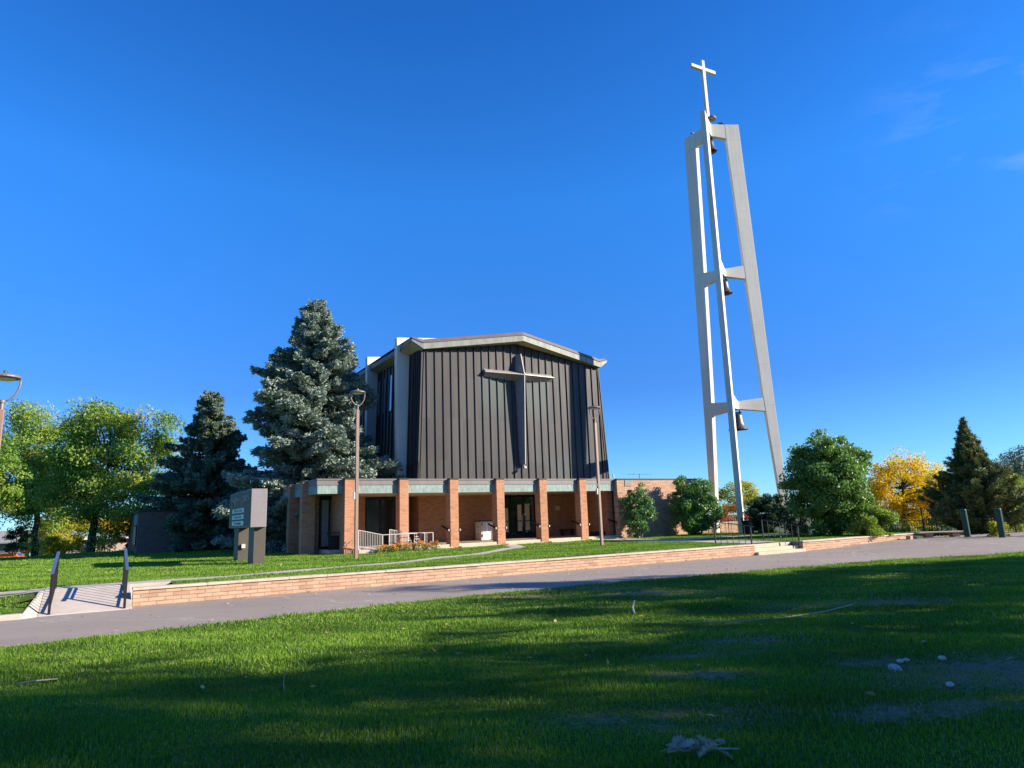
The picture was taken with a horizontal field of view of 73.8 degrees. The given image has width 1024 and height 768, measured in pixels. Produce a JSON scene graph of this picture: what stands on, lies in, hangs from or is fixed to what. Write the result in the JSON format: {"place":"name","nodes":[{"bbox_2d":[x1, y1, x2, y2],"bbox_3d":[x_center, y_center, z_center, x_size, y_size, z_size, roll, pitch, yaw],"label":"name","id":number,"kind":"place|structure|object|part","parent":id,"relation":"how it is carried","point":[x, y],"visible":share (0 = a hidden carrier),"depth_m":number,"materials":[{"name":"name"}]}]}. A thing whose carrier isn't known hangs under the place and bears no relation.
{"place":"outdoors","nodes":[
{"label":"outdoors","id":0,"kind":"place"},
{"bbox_2d":[0,603,27,614],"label":"lawn slope","id":1,"kind":"structure","parent":0,"point":[21,608],"depth_m":16.77,"materials":[{"name":"plant"}]},
{"bbox_2d":[0,544,524,596],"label":"sidewalk","id":2,"kind":"structure","parent":0,"point":[287,571],"depth_m":23.44,"materials":[{"name":"concrete"}]},
{"bbox_2d":[0,532,962,614],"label":"terrace lawn","id":3,"kind":"structure","parent":0,"point":[28,597],"depth_m":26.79,"materials":[{"name":"plant"}]},
{"bbox_2d":[0,552,24,557],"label":"parked car","id":4,"kind":"object","parent":3,"relation":"on","point":[5,555],"visible":0.16,"depth_m":85.72,"materials":[{"name":"orange paint"}]},
{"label":"side window","id":5,"kind":"part","parent":4,"relation":"part of","materials":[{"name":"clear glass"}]},
{"bbox_2d":[2,526,32,554],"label":"bush","id":6,"kind":"object","parent":3,"relation":"on","point":[20,533],"visible":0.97,"depth_m":61.11,"materials":[{"name":"green plant"}]},
{"bbox_2d":[0,437,36,529],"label":"ash tree","id":7,"kind":"object","parent":3,"relation":"on","point":[11,493],"visible":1,"depth_m":44.73,"materials":[{"name":"green plant"}]},
{"bbox_2d":[0,529,83,555],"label":"house","id":8,"kind":"structure","parent":3,"relation":"on","point":[2,541],"depth_m":90.21,"materials":[{"name":"grey"}]},
{"bbox_2d":[0,399,104,555],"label":"ash tree","id":9,"kind":"object","parent":3,"relation":"on","point":[40,434],"visible":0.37,"depth_m":62.11,"materials":[{"name":"green plant"}]},
{"bbox_2d":[24,511,89,555],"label":"yellow tree","id":10,"kind":"object","parent":3,"relation":"on","point":[67,530],"visible":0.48,"depth_m":74.63,"materials":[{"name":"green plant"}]},
{"bbox_2d":[38,532,78,554],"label":"bush","id":11,"kind":"object","parent":3,"relation":"on","point":[57,544],"visible":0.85,"depth_m":64.23,"materials":[{"name":"yellow plant"}]},
{"bbox_2d":[50,544,86,554],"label":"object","id":12,"kind":"structure","parent":3,"relation":"on","point":[75,550],"depth_m":90.98,"materials":[{"name":"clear glass"}]},
{"bbox_2d":[76,518,128,543],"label":"yellow tree","id":13,"kind":"object","parent":3,"relation":"on","point":[100,526],"visible":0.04,"depth_m":77.60,"materials":[{"name":"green plant"}]},
{"bbox_2d":[25,396,185,552],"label":"ash tree","id":14,"kind":"object","parent":3,"relation":"on","point":[81,450],"visible":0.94,"depth_m":56.88,"materials":[{"name":"green plant"}]},
{"bbox_2d":[84,533,127,551],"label":"house","id":15,"kind":"structure","parent":3,"relation":"on","point":[119,546],"depth_m":71.57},
{"bbox_2d":[95,526,123,551],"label":"bush","id":16,"kind":"object","parent":3,"relation":"on","point":[99,545],"visible":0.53,"depth_m":64.17,"materials":[{"name":"green plant"}]},
{"bbox_2d":[119,530,128,549],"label":"bush","id":17,"kind":"object","parent":3,"relation":"on","point":[123,541],"visible":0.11,"depth_m":64.22,"materials":[{"name":"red plant"}]},
{"bbox_2d":[0,549,273,566],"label":"terrace grass","id":18,"kind":"structure","parent":3,"relation":"on","point":[36,560],"depth_m":40.96,"materials":[{"name":"green plant"}]},
{"bbox_2d":[128,509,233,553],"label":"building","id":19,"kind":"structure","parent":3,"relation":"on","point":[147,534],"depth_m":47.13,"materials":[{"name":"brick"}]},
{"bbox_2d":[134,525,136,545],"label":"window","id":20,"kind":"structure","parent":19,"relation":"in","point":[135,537],"depth_m":47.43,"materials":[{"name":"black glass"}]},
{"bbox_2d":[134,390,258,551],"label":"spruce","id":21,"kind":"object","parent":3,"relation":"on","point":[195,483],"visible":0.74,"depth_m":48.60,"materials":[{"name":"green plant"}]},
{"bbox_2d":[229,489,266,563],"bbox_3d":[-11.811,6.411,30.316,0.720,3.200,5.400,5,-13,-30],"label":"church sign","id":22,"kind":"object","parent":3,"relation":"on","point":[247,515],"visible":1,"depth_m":28.48,"materials":[{"name":"beige metal"}]},
{"bbox_2d":[211,299,404,552],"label":"spruce","id":23,"kind":"object","parent":3,"relation":"on","point":[307,410],"visible":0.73,"depth_m":43.22,"materials":[{"name":"green plant"}]},
{"bbox_2d":[327,532,338,549],"bbox_3d":[-9.283,8.314,35.895,0.927,1.059,0.927,1,-12,-17],"label":"litter bin","id":24,"kind":"object","parent":3,"relation":"on","point":[333,542],"visible":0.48,"depth_m":35.60,"materials":[{"name":"black metal"}]},
{"bbox_2d":[350,389,365,558],"bbox_3d":[-6.800,3.911,29.916,0.691,7.550,0.690,5,-13,-30],"label":"street lamp","id":25,"kind":"object","parent":3,"relation":"on","point":[356,486],"visible":0.93,"depth_m":29.87,"materials":[{"name":"metal"}]},
{"bbox_2d":[374,546,386,552],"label":"flower plant","id":26,"kind":"object","parent":3,"relation":"on","point":[380,550],"visible":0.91,"depth_m":34.18,"materials":[{"name":"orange plant"}]},
{"bbox_2d":[385,543,395,551],"bbox_3d":[-6.077,8.293,34.459,0.608,0.473,0.691,-2,-11,0],"label":"flower plant","id":27,"kind":"object","parent":3,"relation":"on","point":[391,547],"visible":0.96,"depth_m":34.43,"materials":[{"name":"orange plant"}]},
{"bbox_2d":[358,549,430,553],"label":"portico ramp","id":28,"kind":"structure","parent":3,"relation":"on","point":[365,551],"depth_m":34.24,"materials":[{"name":"concrete"}]},
{"bbox_2d":[358,530,433,549],"bbox_3d":[-5.934,8.068,35.178,4.100,1.225,0.054,5,-13,-30],"label":"ramp railing","id":29,"kind":"object","parent":28,"relation":"on","point":[408,540],"visible":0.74,"depth_m":34.66,"materials":[{"name":"metal"}]},
{"bbox_2d":[389,529,424,547],"bbox_3d":[-5.541,8.249,36.186,2.020,1.155,0.054,5,-13,-30],"label":"ramp railing","id":30,"kind":"object","parent":28,"relation":"on","point":[416,536],"visible":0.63,"depth_m":36.00,"materials":[{"name":"grey metal"}]},
{"bbox_2d":[395,542,402,550],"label":"flower plant","id":31,"kind":"object","parent":3,"relation":"on","point":[399,546],"visible":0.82,"depth_m":34.80,"materials":[{"name":"orange plant"}]},
{"bbox_2d":[401,541,408,551],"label":"flower plant","id":32,"kind":"object","parent":3,"relation":"on","point":[405,548],"visible":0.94,"depth_m":34.79,"materials":[{"name":"orange plant"}]},
{"bbox_2d":[410,543,419,550],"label":"flower plant","id":33,"kind":"object","parent":3,"relation":"on","point":[413,546],"visible":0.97,"depth_m":35.17,"materials":[{"name":"orange plant"}]},
{"bbox_2d":[414,540,422,550],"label":"flower plant","id":34,"kind":"object","parent":3,"relation":"on","point":[419,544],"visible":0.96,"depth_m":35.13,"materials":[{"name":"orange plant"}]},
{"bbox_2d":[420,541,427,549],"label":"flower plant","id":35,"kind":"object","parent":3,"relation":"on","point":[423,547],"visible":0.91,"depth_m":35.36,"materials":[{"name":"orange plant"}]},
{"bbox_2d":[427,541,438,549],"bbox_3d":[-4.096,8.411,35.541,0.620,0.514,0.537,-4,-11,10],"label":"flower plant","id":36,"kind":"object","parent":3,"relation":"on","point":[431,546],"visible":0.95,"depth_m":35.56,"materials":[{"name":"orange plant"}]},
{"bbox_2d":[433,539,439,548],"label":"flower plant","id":37,"kind":"object","parent":3,"relation":"on","point":[436,543],"visible":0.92,"depth_m":35.77,"materials":[{"name":"orange plant"}]},
{"bbox_2d":[266,332,700,554],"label":"church","id":38,"kind":"structure","parent":3,"relation":"on","point":[469,431],"depth_m":45.39,"materials":[{"name":"brown metal"}]},
{"bbox_2d":[377,381,379,416],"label":"window","id":39,"kind":"structure","parent":38,"relation":"in","point":[379,381],"depth_m":50.38,"materials":[{"name":"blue glass"}]},
{"bbox_2d":[383,378,385,413],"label":"window","id":40,"kind":"structure","parent":38,"relation":"in","point":[384,404],"depth_m":49.38,"materials":[{"name":"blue glass"}]},
{"bbox_2d":[389,374,392,411],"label":"window","id":41,"kind":"structure","parent":38,"relation":"in","point":[391,376],"depth_m":48.33,"materials":[{"name":"blue glass"}]},
{"bbox_2d":[475,520,492,539],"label":"donation box","id":42,"kind":"object","parent":38,"relation":"on","point":[483,530],"visible":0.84,"depth_m":43.06,"materials":[{"name":"grey metal"}]},
{"bbox_2d":[483,522,492,538],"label":"door","id":43,"kind":"structure","parent":42,"relation":"in","point":[485,536],"depth_m":42.98,"materials":[{"name":"white metal"}]},
{"bbox_2d":[25,537,1023,738],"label":"lawn leaves","id":44,"kind":"object","parent":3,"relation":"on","point":[555,620],"visible":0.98,"depth_m":9.24,"materials":[{"name":"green plant"}]},
{"bbox_2d":[587,405,603,544],"bbox_3d":[4.423,4.665,35.154,0.691,7.310,0.690,5,-13,-30],"label":"street lamp","id":45,"kind":"object","parent":3,"relation":"on","point":[598,490],"visible":0.96,"depth_m":35.10,"materials":[{"name":"metal"}]},
{"bbox_2d":[618,483,658,537],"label":"shrub","id":46,"kind":"object","parent":3,"relation":"on","point":[636,504],"visible":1,"depth_m":43.38,"materials":[{"name":"green plant"}]},
{"bbox_2d":[669,474,728,534],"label":"shrub","id":47,"kind":"object","parent":3,"relation":"on","point":[693,503],"visible":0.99,"depth_m":44.66,"materials":[{"name":"green plant"}]},
{"bbox_2d":[702,522,738,532],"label":"garden wall","id":48,"kind":"structure","parent":3,"relation":"on","point":[722,529],"depth_m":53.28,"materials":[{"name":"beige brick"}]},
{"bbox_2d":[708,521,755,532],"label":"iron fence","id":49,"kind":"object","parent":3,"relation":"on","point":[727,526],"visible":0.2,"depth_m":52.30,"materials":[{"name":"black metal"}]},
{"bbox_2d":[720,503,748,520],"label":"bush","id":50,"kind":"object","parent":3,"relation":"on","point":[727,516],"visible":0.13,"depth_m":56.68,"materials":[{"name":"red plant"}]},
{"bbox_2d":[684,60,788,532],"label":"bell tower","id":51,"kind":"structure","parent":3,"relation":"on","point":[747,270],"depth_m":52.81,"materials":[{"name":"beige paint"}]},
{"bbox_2d":[710,137,716,154],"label":"bell","id":52,"kind":"object","parent":51,"relation":"hanging from","point":[713,149],"visible":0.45,"depth_m":54.84,"materials":[{"name":"silver metal"}]},
{"bbox_2d":[723,277,732,295],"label":"bell","id":53,"kind":"object","parent":51,"relation":"hanging from","point":[727,291],"visible":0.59,"depth_m":52.45,"materials":[{"name":"silver metal"}]},
{"bbox_2d":[728,410,747,430],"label":"bell","id":54,"kind":"object","parent":51,"relation":"hanging from","point":[740,425],"visible":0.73,"depth_m":50.29,"materials":[{"name":"silver metal"}]},
{"bbox_2d":[740,517,753,533],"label":"litter bin","id":55,"kind":"object","parent":3,"relation":"on","point":[747,528],"visible":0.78,"depth_m":43.13,"materials":[{"name":"black metal"}]},
{"bbox_2d":[742,493,792,532],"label":"shrub","id":56,"kind":"object","parent":3,"relation":"on","point":[765,503],"visible":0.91,"depth_m":43.65,"materials":[{"name":"green plant"}]},
{"bbox_2d":[755,542,805,554],"bbox_3d":[12.061,7.782,31.870,3.310,0.650,1.420,5,-13,-30],"label":"stair","id":57,"kind":"object","parent":3,"relation":"on","point":[772,548],"visible":0.36,"depth_m":31.72,"materials":[{"name":"concrete"}]},
{"bbox_2d":[713,521,752,543],"bbox_3d":[10.313,6.935,31.786,0.080,1.095,2.375,5,-13,-30],"label":"stair handrail","id":58,"kind":"object","parent":57,"relation":"on","point":[732,532],"visible":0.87,"depth_m":31.90,"materials":[{"name":"black metal"}]},
{"bbox_2d":[761,520,800,544],"bbox_3d":[13.082,7.196,33.171,0.080,1.235,2.276,5,-13,-30],"label":"stair handrail","id":59,"kind":"object","parent":57,"relation":"on","point":[779,530],"visible":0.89,"depth_m":33.20,"materials":[{"name":"black metal"}]},
{"bbox_2d":[776,501,809,535],"bbox_3d":[15.889,7.603,38.411,1.721,2.164,1.964,-2,-11,0],"label":"shrub","id":60,"kind":"object","parent":3,"relation":"on","point":[793,521],"visible":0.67,"depth_m":38.20,"materials":[{"name":"green plant"}]},
{"bbox_2d":[777,428,877,535],"bbox_3d":[17.748,5.639,37.868,5.573,6.401,5.289,-2,-11,0],"label":"shrub","id":61,"kind":"object","parent":3,"relation":"on","point":[828,482],"visible":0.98,"depth_m":37.02,"materials":[{"name":"green plant"}]},
{"bbox_2d":[782,533,914,550],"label":"retaining wall","id":62,"kind":"structure","parent":3,"relation":"on","point":[815,544],"depth_m":33.83,"materials":[{"name":"orange brick"}]},
{"bbox_2d":[846,502,899,536],"bbox_3d":[19.132,7.382,36.206,2.791,2.249,2.204,3,-12,-24],"label":"shrub","id":63,"kind":"object","parent":3,"relation":"on","point":[881,518],"visible":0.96,"depth_m":35.82,"materials":[{"name":"green plant"}]},
{"bbox_2d":[884,519,912,532],"bbox_3d":[22.355,8.379,39.675,1.614,1.391,1.572,-13,-16,43],"label":"bush","id":64,"kind":"object","parent":3,"relation":"on","point":[905,529],"visible":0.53,"depth_m":39.41,"materials":[{"name":"green plant"}]},
{"bbox_2d":[865,446,948,531],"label":"honey locust","id":65,"kind":"object","parent":3,"relation":"on","point":[885,477],"visible":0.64,"depth_m":44.29,"materials":[{"name":"yellow plant"}]},
{"bbox_2d":[920,507,938,535],"bbox_3d":[23.884,7.876,39.056,0.720,1.620,0.060,-7,-12,22],"label":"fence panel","id":66,"kind":"object","parent":3,"relation":"on","point":[928,519],"visible":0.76,"depth_m":39.06,"materials":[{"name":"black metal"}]},
{"bbox_2d":[916,513,951,535],"bbox_3d":[24.584,8.299,39.921,1.945,1.496,1.473,-2,-11,0],"label":"bush","id":67,"kind":"object","parent":3,"relation":"on","point":[939,521],"visible":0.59,"depth_m":39.76,"materials":[{"name":"green plant"}]},
{"bbox_2d":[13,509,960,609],"bbox_3d":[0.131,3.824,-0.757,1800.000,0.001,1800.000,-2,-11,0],"label":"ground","id":68,"kind":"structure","parent":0,"point":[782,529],"depth_m":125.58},
{"bbox_2d":[718,480,760,543],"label":"honey locust","id":69,"kind":"object","parent":68,"relation":"on","point":[750,493],"visible":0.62,"depth_m":66.87,"materials":[{"name":"yellow plant"}]},
{"bbox_2d":[891,469,942,531],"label":"leafy tree","id":70,"kind":"object","parent":68,"relation":"on","point":[930,474],"visible":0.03,"depth_m":54.83,"materials":[{"name":"yellow plant"}]},
{"bbox_2d":[989,444,1023,523],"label":"pine tree","id":71,"kind":"object","parent":68,"relation":"on","point":[1017,466],"visible":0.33,"depth_m":68.77,"materials":[{"name":"green plant"}]},
{"bbox_2d":[1005,473,1023,524],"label":"leafy tree","id":72,"kind":"object","parent":68,"relation":"on","point":[1020,483],"depth_m":48.48,"materials":[{"name":"green plant"}]},
{"bbox_2d":[0,552,1023,767],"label":"front lawn","id":73,"kind":"structure","parent":0,"point":[1015,665],"depth_m":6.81,"materials":[{"name":"plant"}]},
{"bbox_2d":[19,678,57,684],"bbox_3d":[-5.996,3.758,8.611,0.460,0.062,0.097,-1,-11,-6],"label":"stick","id":74,"kind":"object","parent":73,"relation":"on","point":[38,680],"visible":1,"depth_m":8.60,"materials":[{"name":"wood"}]},
{"bbox_2d":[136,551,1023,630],"bbox_3d":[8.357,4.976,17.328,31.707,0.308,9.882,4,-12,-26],"label":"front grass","id":75,"kind":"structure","parent":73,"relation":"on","point":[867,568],"depth_m":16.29,"materials":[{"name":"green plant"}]},
{"bbox_2d":[631,600,635,613],"bbox_3d":[2.264,4.172,12.717,0.082,0.262,0.240,-4,-11,9],"label":"stick","id":76,"kind":"object","parent":73,"relation":"on","point":[632,607],"visible":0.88,"depth_m":12.72,"materials":[{"name":"grey wood"}]},
{"bbox_2d":[660,734,738,762],"bbox_3d":[1.322,2.559,4.818,0.569,0.194,0.216,-3,-11,3],"label":"dry leaf spray","id":77,"kind":"object","parent":73,"relation":"on","point":[678,743],"visible":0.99,"depth_m":4.79,"materials":[{"name":"plant"}]},
{"bbox_2d":[686,604,852,622],"bbox_3d":[4.409,3.859,11.400,3.042,0.168,0.351,0,-11,-8],"label":"stick","id":78,"kind":"object","parent":73,"relation":"on","point":[774,618],"visible":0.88,"depth_m":11.26,"materials":[{"name":"wood"}]},
{"bbox_2d":[888,664,902,671],"bbox_3d":[4.056,3.026,7.221,0.136,0.110,0.127,4,-13,-28],"label":"mushroom","id":79,"kind":"object","parent":73,"relation":"on","point":[894,666],"visible":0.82,"depth_m":7.21,"materials":[{"name":"white"}]},
{"bbox_2d":[938,655,945,660],"bbox_3d":[4.727,3.036,7.497,0.080,0.096,0.080,4,-13,-28],"label":"mushroom","id":80,"kind":"object","parent":73,"relation":"on","point":[941,657],"visible":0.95,"depth_m":7.48,"materials":[{"name":"white"}]},
{"bbox_2d":[946,681,953,686],"bbox_3d":[4.038,2.792,6.287,0.068,0.093,0.068,4,-13,-28],"label":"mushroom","id":81,"kind":"object","parent":73,"relation":"on","point":[949,684],"visible":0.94,"depth_m":6.27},
{"bbox_2d":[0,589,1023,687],"bbox_3d":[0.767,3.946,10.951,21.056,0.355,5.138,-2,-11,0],"label":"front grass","id":82,"kind":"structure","parent":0,"point":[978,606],"depth_m":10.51,"materials":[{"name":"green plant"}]},
{"bbox_2d":[0,530,1023,646],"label":"road","id":83,"kind":"structure","parent":0,"point":[37,630],"depth_m":19.84,"materials":[{"name":"grey asphalt"}]},
{"bbox_2d":[0,370,21,448],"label":"street lamp","id":84,"kind":"object","parent":83,"relation":"on","point":[5,375],"visible":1,"depth_m":16.57,"materials":[{"name":"metal"}]},
{"bbox_2d":[0,613,21,620],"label":"kerb","id":85,"kind":"structure","parent":83,"relation":"on","point":[6,617],"depth_m":16.16,"materials":[{"name":"concrete"}]},
{"bbox_2d":[21,579,170,618],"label":"ramp","id":86,"kind":"structure","parent":83,"relation":"on","point":[75,599],"depth_m":17.95,"materials":[{"name":"concrete"}]},
{"bbox_2d":[47,551,59,614],"bbox_3d":[-11.921,5.137,17.755,0.070,1.467,2.435,5,-13,-30],"label":"ramp handrail","id":87,"kind":"object","parent":86,"relation":"on","point":[54,577],"visible":0.98,"depth_m":17.53,"materials":[{"name":"black metal"}]},
{"bbox_2d":[122,548,128,608],"bbox_3d":[-10.528,5.252,18.575,0.070,1.467,2.436,5,-13,-30],"label":"ramp handrail","id":88,"kind":"object","parent":86,"relation":"on","point":[125,572],"visible":0.98,"depth_m":18.15,"materials":[{"name":"black metal"}]},
{"bbox_2d":[132,544,754,606],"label":"retaining wall","id":89,"kind":"structure","parent":83,"relation":"on","point":[184,593],"depth_m":22.12,"materials":[{"name":"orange brick"}]},
{"bbox_2d":[906,535,916,538],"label":"brick block","id":90,"kind":"structure","parent":83,"relation":"on","point":[912,537],"depth_m":36.02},
{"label":"mulch bed","id":91,"kind":"structure","parent":83,"relation":"on","visible":0},
{"bbox_2d":[915,531,962,537],"bbox_3d":[23.044,8.152,36.728,2.300,0.430,0.600,-3,-11,6],"label":"stone bench","id":92,"kind":"object","parent":91,"relation":"on","point":[951,534],"visible":0.77,"depth_m":36.55,"materials":[{"name":"grey stone"}]},
{"bbox_2d":[883,518,1023,535],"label":"iron fence","id":93,"kind":"object","parent":91,"relation":"on","point":[954,528],"visible":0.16,"depth_m":40.56,"materials":[{"name":"black metal"}]},
{"bbox_2d":[960,509,970,536],"bbox_3d":[23.856,7.439,35.880,0.300,1.705,0.300,-3,-11,0],"label":"bollard","id":94,"kind":"object","parent":91,"relation":"on","point":[965,522],"visible":0.88,"depth_m":35.80,"materials":[{"name":"green paint"}]},
{"bbox_2d":[915,415,1023,533],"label":"juniper","id":95,"kind":"object","parent":91,"relation":"on","point":[975,485],"visible":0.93,"depth_m":39.58,"materials":[{"name":"green plant"}]},
{"bbox_2d":[987,521,1009,536],"bbox_3d":[24.895,7.532,34.982,1.128,1.051,1.070,-11,-15,40],"label":"bush","id":96,"kind":"object","parent":91,"relation":"on","point":[992,525],"visible":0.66,"depth_m":34.88,"materials":[{"name":"yellow plant"}]},
{"bbox_2d":[994,508,1005,537],"bbox_3d":[24.350,7.053,34.016,0.300,1.705,0.300,-3,-11,0],"label":"bollard","id":97,"kind":"object","parent":91,"relation":"on","point":[1000,523],"visible":0.88,"depth_m":33.95,"materials":[{"name":"green paint"}]},
{"bbox_2d":[1009,516,1023,531],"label":"bush","id":98,"kind":"object","parent":91,"relation":"on","point":[1018,528],"visible":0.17,"depth_m":39.82,"materials":[{"name":"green plant"}]},
{"bbox_2d":[0,0,1023,533],"label":"sky","id":99,"kind":"structure","parent":0,"point":[180,179],"materials":[{"name":"blue"}]},
{"bbox_2d":[604,538,773,542],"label":"sidewalk","id":100,"kind":"structure","parent":0,"point":[728,541],"depth_m":35.88,"materials":[{"name":"concrete"}]},
{"bbox_2d":[665,533,808,540],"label":"sidewalk","id":101,"kind":"structure","parent":0,"point":[713,537],"depth_m":39.48,"materials":[{"name":"concrete"}]}
]}

